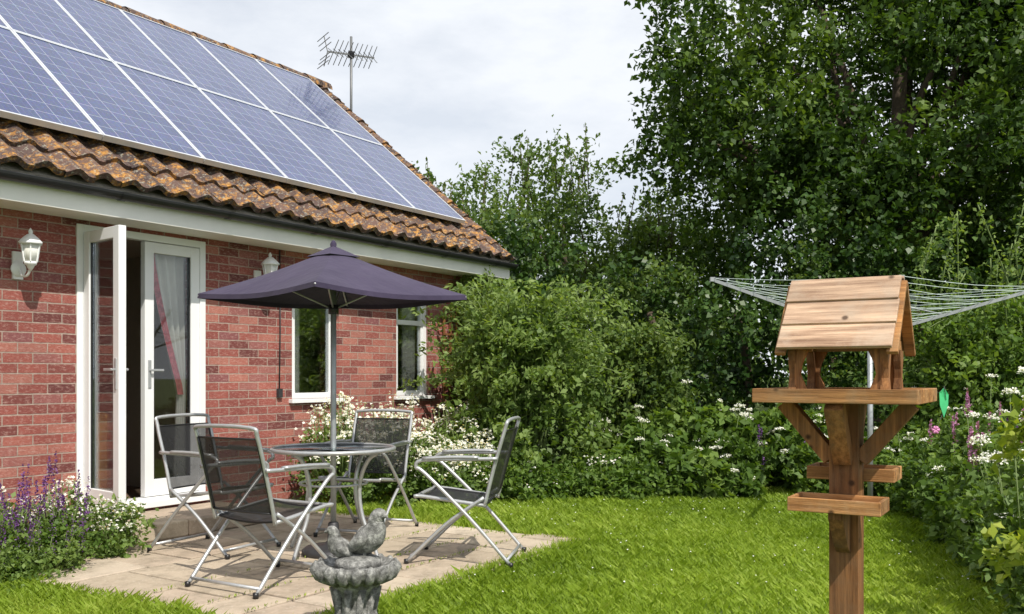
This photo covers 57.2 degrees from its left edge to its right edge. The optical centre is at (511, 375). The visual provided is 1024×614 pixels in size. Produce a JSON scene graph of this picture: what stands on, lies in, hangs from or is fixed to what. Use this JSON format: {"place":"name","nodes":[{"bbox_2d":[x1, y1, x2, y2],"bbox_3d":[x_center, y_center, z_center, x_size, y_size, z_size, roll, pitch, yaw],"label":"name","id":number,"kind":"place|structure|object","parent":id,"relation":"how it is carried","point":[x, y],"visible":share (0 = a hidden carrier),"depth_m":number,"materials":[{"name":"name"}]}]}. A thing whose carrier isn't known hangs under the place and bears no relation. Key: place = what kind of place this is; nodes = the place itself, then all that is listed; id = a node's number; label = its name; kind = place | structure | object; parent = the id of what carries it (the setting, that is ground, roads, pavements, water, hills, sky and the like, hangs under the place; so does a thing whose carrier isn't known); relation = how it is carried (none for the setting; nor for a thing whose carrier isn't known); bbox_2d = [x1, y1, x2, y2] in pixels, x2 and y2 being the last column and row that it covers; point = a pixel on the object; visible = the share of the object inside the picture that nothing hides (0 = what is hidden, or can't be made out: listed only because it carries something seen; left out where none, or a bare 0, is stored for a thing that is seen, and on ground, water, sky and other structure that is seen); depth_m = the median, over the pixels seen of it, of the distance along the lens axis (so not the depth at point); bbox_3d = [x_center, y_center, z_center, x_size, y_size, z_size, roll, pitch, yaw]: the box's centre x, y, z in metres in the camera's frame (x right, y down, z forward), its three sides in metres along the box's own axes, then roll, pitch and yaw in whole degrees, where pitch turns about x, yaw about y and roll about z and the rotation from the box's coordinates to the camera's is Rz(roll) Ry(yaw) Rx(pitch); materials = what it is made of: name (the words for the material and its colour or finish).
{"place":"outdoors","nodes":[
{"label":"outdoors","id":0,"kind":"place"},
{"bbox_2d":[19,380,1003,613],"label":"ground","id":1,"kind":"structure","parent":0,"point":[759,407],"depth_m":12.91,"materials":[{"name":"plant"}]},
{"bbox_2d":[0,500,97,592],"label":"catmint","id":2,"kind":"object","parent":1,"relation":"on","point":[67,551],"visible":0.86,"depth_m":5.47,"materials":[{"name":"green plant"}]},
{"bbox_2d":[0,451,113,579],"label":"purple salvia","id":3,"kind":"object","parent":1,"relation":"on","point":[57,521],"visible":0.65,"depth_m":5.75,"materials":[{"name":"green plant"}]},
{"bbox_2d":[0,473,158,558],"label":"feverfew","id":4,"kind":"object","parent":1,"relation":"on","point":[121,538],"visible":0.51,"depth_m":6.13,"materials":[{"name":"green plant"}]},
{"bbox_2d":[0,208,465,522],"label":"walls","id":5,"kind":"structure","parent":1,"relation":"on","point":[37,366],"depth_m":7.91,"materials":[{"name":"red brick"}]},
{"bbox_2d":[10,228,42,279],"bbox_3d":[-3.307,-0.830,6.394,0.242,0.340,0.168,0,0,33],"label":"wall lantern","id":6,"kind":"object","parent":5,"relation":"attached to","point":[30,243],"depth_m":6.36,"materials":[{"name":"white plastic"}]},
{"bbox_2d":[76,223,209,515],"bbox_3d":[-2.863,-0.037,7.313,0.130,2.135,1.205,0,0,33],"label":"door frame","id":7,"kind":"object","parent":5,"relation":"attached to","point":[158,500],"visible":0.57,"depth_m":7.23,"materials":[{"name":"white plastic"}]},
{"bbox_2d":[84,225,128,511],"bbox_3d":[-2.910,-0.048,6.704,0.530,1.995,0.129,0,0,41],"label":"open door leaf","id":8,"kind":"object","parent":7,"relation":"attached to","point":[105,369],"visible":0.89,"depth_m":6.70,"materials":[{"name":"white plastic"}]},
{"bbox_2d":[141,241,198,496],"bbox_3d":[-2.742,-0.048,7.542,0.129,1.995,0.515,0,0,33],"label":"closed door leaf","id":9,"kind":"object","parent":7,"relation":"attached to","point":[151,485],"visible":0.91,"depth_m":7.37,"materials":[{"name":"white plastic"}]},
{"bbox_2d":[126,239,184,498],"bbox_3d":[-5.410,-0.020,8.191,4.740,2.240,9.350,0,0,33],"label":"interior","id":10,"kind":"object","parent":5,"relation":"attached to","point":[164,395],"visible":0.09,"depth_m":8.76,"materials":[{"name":"paint"}]},
{"bbox_2d":[154,254,185,423],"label":"curtains","id":11,"kind":"object","parent":5,"relation":"attached to","point":[169,284],"visible":0.34,"depth_m":7.70,"materials":[{"name":"white fabric"}]},
{"bbox_2d":[0,148,509,262],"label":"roof deck","id":12,"kind":"structure","parent":5,"relation":"on","point":[46,172],"depth_m":7.42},
{"bbox_2d":[0,179,509,279],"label":"fascia and soffit","id":13,"kind":"structure","parent":5,"relation":"attached to","point":[41,200],"depth_m":7.41,"materials":[{"name":"white plastic"}]},
{"bbox_2d":[0,169,517,268],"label":"gutter","id":14,"kind":"object","parent":13,"relation":"attached to","point":[7,175],"visible":1,"depth_m":7.35,"materials":[{"name":"black plastic"}]},
{"bbox_2d":[0,84,515,260],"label":"roof tiles","id":15,"kind":"object","parent":5,"relation":"on","point":[28,146],"visible":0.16,"depth_m":7.71,"materials":[{"name":"brown tile"}]},
{"bbox_2d":[0,0,465,223],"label":"solar panels","id":16,"kind":"object","parent":15,"relation":"attached to","point":[95,69],"visible":1,"depth_m":8.70,"materials":[{"name":"glass"}]},
{"bbox_2d":[96,0,512,262],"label":"ridge and verge","id":17,"kind":"structure","parent":15,"relation":"on","point":[315,80],"depth_m":10.99,"materials":[{"name":"brown tile"}]},
{"bbox_2d":[317,32,376,109],"bbox_3d":[-2.165,-3.600,12.452,0.731,1.800,0.401,0,0,-31],"label":"tv aerial","id":18,"kind":"object","parent":15,"relation":"on","point":[350,54],"visible":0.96,"depth_m":12.46,"materials":[{"name":"grey metal"}]},
{"bbox_2d":[254,252,279,277],"bbox_3d":[-2.144,-0.900,8.191,0.242,0.340,0.168,0,0,33],"label":"wall lantern","id":19,"kind":"object","parent":5,"relation":"attached to","point":[270,263],"depth_m":8.13,"materials":[{"name":"white plastic"}]},
{"bbox_2d":[276,250,282,397],"bbox_3d":[-2.095,-0.465,8.463,0.029,1.330,0.050,0,0,33],"label":"wall cable","id":20,"kind":"object","parent":5,"relation":"attached to","point":[279,392],"depth_m":8.46,"materials":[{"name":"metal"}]},
{"bbox_2d":[289,308,344,402],"bbox_3d":[-1.871,-0.307,8.884,0.150,1.125,0.700,0,0,33],"label":"window","id":21,"kind":"structure","parent":5,"relation":"attached to","point":[311,354],"depth_m":8.91,"materials":[{"name":"white plastic"}]},
{"bbox_2d":[394,306,434,399],"bbox_3d":[-1.083,-0.307,10.101,0.150,1.125,0.640,0,0,33],"label":"window","id":22,"kind":"structure","parent":5,"relation":"attached to","point":[410,335],"depth_m":10.15,"materials":[{"name":"white plastic"}]},
{"bbox_2d":[443,308,464,440],"bbox_3d":[-0.653,0.075,10.650,0.035,1.650,0.450,0,0,33],"label":"wall trellis","id":23,"kind":"object","parent":5,"relation":"attached to","point":[450,334],"depth_m":10.59,"materials":[{"name":"brown wood"}]},
{"bbox_2d":[38,510,589,613],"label":"patio paving","id":24,"kind":"structure","parent":1,"relation":"on","point":[164,566],"depth_m":5.79,"materials":[{"name":"stone paving slabs"}]},
{"bbox_2d":[86,502,252,547],"bbox_3d":[-2.604,1.109,7.060,0.660,0.119,1.500,0,0,33],"label":"door step","id":25,"kind":"object","parent":24,"relation":"on","point":[185,522],"depth_m":6.90,"materials":[{"name":"beige stone"}]},
{"bbox_2d":[147,413,280,559],"bbox_3d":[-1.997,0.716,6.333,0.692,0.908,0.572,0,0,26],"label":"garden chair","id":26,"kind":"object","parent":24,"relation":"on","point":[179,451],"visible":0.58,"depth_m":6.33,"materials":[{"name":"metal"}]},
{"bbox_2d":[185,424,335,598],"bbox_3d":[-1.396,0.716,5.334,0.572,0.908,0.692,0,0,31],"label":"garden chair","id":27,"kind":"object","parent":24,"relation":"on","point":[236,471],"visible":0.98,"depth_m":5.15,"materials":[{"name":"metal"}]},
{"bbox_2d":[197,240,466,558],"bbox_3d":[-1.170,0.142,6.150,1.240,2.055,1.240,0,0,41],"label":"garden parasol","id":28,"kind":"object","parent":24,"relation":"on","point":[333,278],"visible":0.85,"depth_m":6.03,"materials":[{"name":"fabric"}]},
{"bbox_2d":[269,442,395,559],"bbox_3d":[-1.170,0.815,6.150,0.818,0.696,0.818,0,0,0],"label":"garden table","id":29,"kind":"object","parent":24,"relation":"on","point":[299,452],"visible":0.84,"depth_m":6.03,"materials":[{"name":"silver glass"}]},
{"bbox_2d":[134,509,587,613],"bbox_3d":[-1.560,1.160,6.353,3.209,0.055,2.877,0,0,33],"label":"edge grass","id":30,"kind":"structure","parent":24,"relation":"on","point":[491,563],"depth_m":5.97,"materials":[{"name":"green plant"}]},
{"bbox_2d":[313,409,418,536],"bbox_3d":[-1.091,0.716,7.049,0.572,0.908,0.692,0,0,18],"label":"garden chair","id":31,"kind":"object","parent":24,"relation":"on","point":[396,432],"visible":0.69,"depth_m":7.26,"materials":[{"name":"metal"}]},
{"bbox_2d":[404,416,525,567],"bbox_3d":[-0.290,0.716,6.015,0.692,0.908,0.572,0,0,9],"label":"garden chair","id":32,"kind":"object","parent":24,"relation":"on","point":[468,495],"visible":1,"depth_m":5.82,"materials":[{"name":"metal"}]},
{"bbox_2d":[309,508,401,613],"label":"stone bird bath","id":33,"kind":"object","parent":1,"relation":"on","point":[355,573],"visible":1,"depth_m":4.22,"materials":[{"name":"grey stone"}]},
{"bbox_2d":[287,391,552,507],"bbox_3d":[-0.683,0.669,9.085,1.542,1.057,3.051,0,0,44],"label":"feverfew","id":34,"kind":"object","parent":1,"relation":"on","point":[419,448],"visible":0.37,"depth_m":8.54,"materials":[{"name":"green plant"}]},
{"bbox_2d":[432,265,516,433],"bbox_3d":[-0.386,-0.020,10.644,1.401,2.446,1.019,0,0,0],"label":"climbing shrub","id":35,"kind":"object","parent":1,"relation":"on","point":[464,279],"visible":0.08,"depth_m":10.56,"materials":[{"name":"green plant"}]},
{"bbox_2d":[411,151,583,296],"bbox_3d":[-0.911,-1.516,18.524,4.470,5.648,3.798,0,0,25],"label":"hawthorn tree","id":36,"kind":"object","parent":1,"relation":"on","point":[474,185],"visible":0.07,"depth_m":17.95,"materials":[{"name":"green plant"}]},
{"bbox_2d":[396,274,641,475],"bbox_3d":[0.159,0.098,9.767,2.242,2.225,2.167,0,0,41],"label":"buddleia shrub","id":37,"kind":"object","parent":1,"relation":"on","point":[533,351],"visible":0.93,"depth_m":9.38,"materials":[{"name":"green plant"}]},
{"bbox_2d":[408,443,685,502],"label":"border perennials","id":38,"kind":"object","parent":1,"relation":"on","point":[583,478],"visible":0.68,"depth_m":8.86,"materials":[{"name":"green plant"}]},
{"bbox_2d":[468,114,678,440],"bbox_3d":[0.960,-1.550,16.485,3.990,5.718,4.011,0,0,0],"label":"hawthorn tree","id":39,"kind":"object","parent":1,"relation":"on","point":[567,224],"visible":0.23,"depth_m":16.11,"materials":[{"name":"green plant"}]},
{"bbox_2d":[420,123,677,273],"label":"sapling shoots","id":40,"kind":"object","parent":39,"relation":"attached to","point":[570,181],"visible":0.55,"depth_m":16.43,"materials":[{"name":"green plant"}]},
{"bbox_2d":[553,310,705,458],"bbox_3d":[1.427,0.234,10.715,1.933,1.959,1.625,0,0,0],"label":"laurel shrub","id":41,"kind":"object","parent":1,"relation":"on","point":[643,353],"visible":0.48,"depth_m":10.48,"materials":[{"name":"green plant"}]},
{"bbox_2d":[562,178,762,405],"bbox_3d":[2.722,-1.172,17.449,3.955,4.961,4.031,0,0,0],"label":"hawthorn tree","id":42,"kind":"object","parent":1,"relation":"on","point":[685,248],"visible":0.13,"depth_m":16.92,"materials":[{"name":"green plant"}]},
{"bbox_2d":[477,240,996,406],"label":"distant trees","id":43,"kind":"object","parent":1,"relation":"on","point":[804,369],"visible":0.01,"depth_m":33.89,"materials":[{"name":"green plant"}]},
{"bbox_2d":[466,173,1023,466],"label":"ivy hedge","id":44,"kind":"object","parent":1,"relation":"on","point":[797,249],"visible":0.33,"depth_m":11.60,"materials":[{"name":"green plant"}]},
{"bbox_2d":[558,379,941,499],"bbox_3d":[2.561,0.638,9.799,4.138,1.192,2.601,0,0,0],"label":"cow parsley","id":45,"kind":"object","parent":1,"relation":"on","point":[696,453],"visible":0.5,"depth_m":9.47,"materials":[{"name":"green plant"}]},
{"bbox_2d":[609,0,1023,429],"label":"oak tree","id":46,"kind":"object","parent":1,"relation":"on","point":[822,135],"visible":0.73,"depth_m":12.59,"materials":[{"name":"green plant"}]},
{"bbox_2d":[752,275,936,613],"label":"bird feeding table","id":47,"kind":"object","parent":1,"relation":"on","point":[822,318],"visible":1,"depth_m":2.69,"materials":[{"name":"brown wood"}]},
{"bbox_2d":[931,386,948,433],"bbox_3d":[1.214,0.098,2.661,0.050,0.137,0.012,0,0,0],"label":"hanging leaf ornament","id":48,"kind":"object","parent":47,"relation":"hanging from","point":[943,398],"visible":1,"depth_m":2.66,"materials":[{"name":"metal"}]},
{"bbox_2d":[709,275,1023,519],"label":"rotary clothes airer","id":49,"kind":"object","parent":1,"relation":"on","point":[869,406],"visible":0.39,"depth_m":7.58,"materials":[{"name":"metal"}]},
{"bbox_2d":[720,417,1021,499],"bbox_3d":[2.619,0.734,7.558,1.366,0.960,4.189,0,0,0],"label":"lupin","id":50,"kind":"object","parent":1,"relation":"on","point":[803,453],"visible":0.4,"depth_m":9.11,"materials":[{"name":"green plant"}]},
{"bbox_2d":[864,373,1023,596],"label":"hogweed","id":51,"kind":"object","parent":1,"relation":"on","point":[921,484],"visible":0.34,"depth_m":7.48,"materials":[{"name":"green plant"}]},
{"bbox_2d":[873,281,1023,429],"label":"elder shrub","id":52,"kind":"object","parent":1,"relation":"on","point":[979,355],"visible":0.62,"depth_m":9.32,"materials":[{"name":"green plant"}]},
{"bbox_2d":[874,24,1022,320],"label":"oak tree","id":53,"kind":"object","parent":1,"relation":"on","point":[962,67],"visible":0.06,"depth_m":14.45,"materials":[{"name":"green plant"}]},
{"bbox_2d":[903,195,1023,407],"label":"rose briar","id":54,"kind":"object","parent":1,"relation":"on","point":[1003,272],"visible":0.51,"depth_m":9.74,"materials":[{"name":"green plant"}]},
{"bbox_2d":[927,388,1023,553],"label":"foxglove","id":55,"kind":"object","parent":1,"relation":"on","point":[974,450],"visible":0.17,"depth_m":6.50,"materials":[{"name":"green plant"}]},
{"bbox_2d":[948,366,1023,613],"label":"hogweed","id":56,"kind":"object","parent":1,"relation":"on","point":[1002,501],"visible":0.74,"depth_m":4.53,"materials":[{"name":"green plant"}]},
{"bbox_2d":[976,392,1023,583],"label":"golden euonymus","id":57,"kind":"object","parent":1,"relation":"on","point":[1013,546],"visible":1,"depth_m":4.01,"materials":[{"name":"green plant"}]},
{"bbox_2d":[0,486,1023,613],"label":"lawn grass","id":58,"kind":"structure","parent":0,"point":[689,581],"depth_m":5.57,"materials":[{"name":"green plant"}]},
{"bbox_2d":[108,0,1019,376],"label":"sky","id":59,"kind":"structure","parent":0,"point":[448,79],"materials":[{"name":"white"}]}
]}

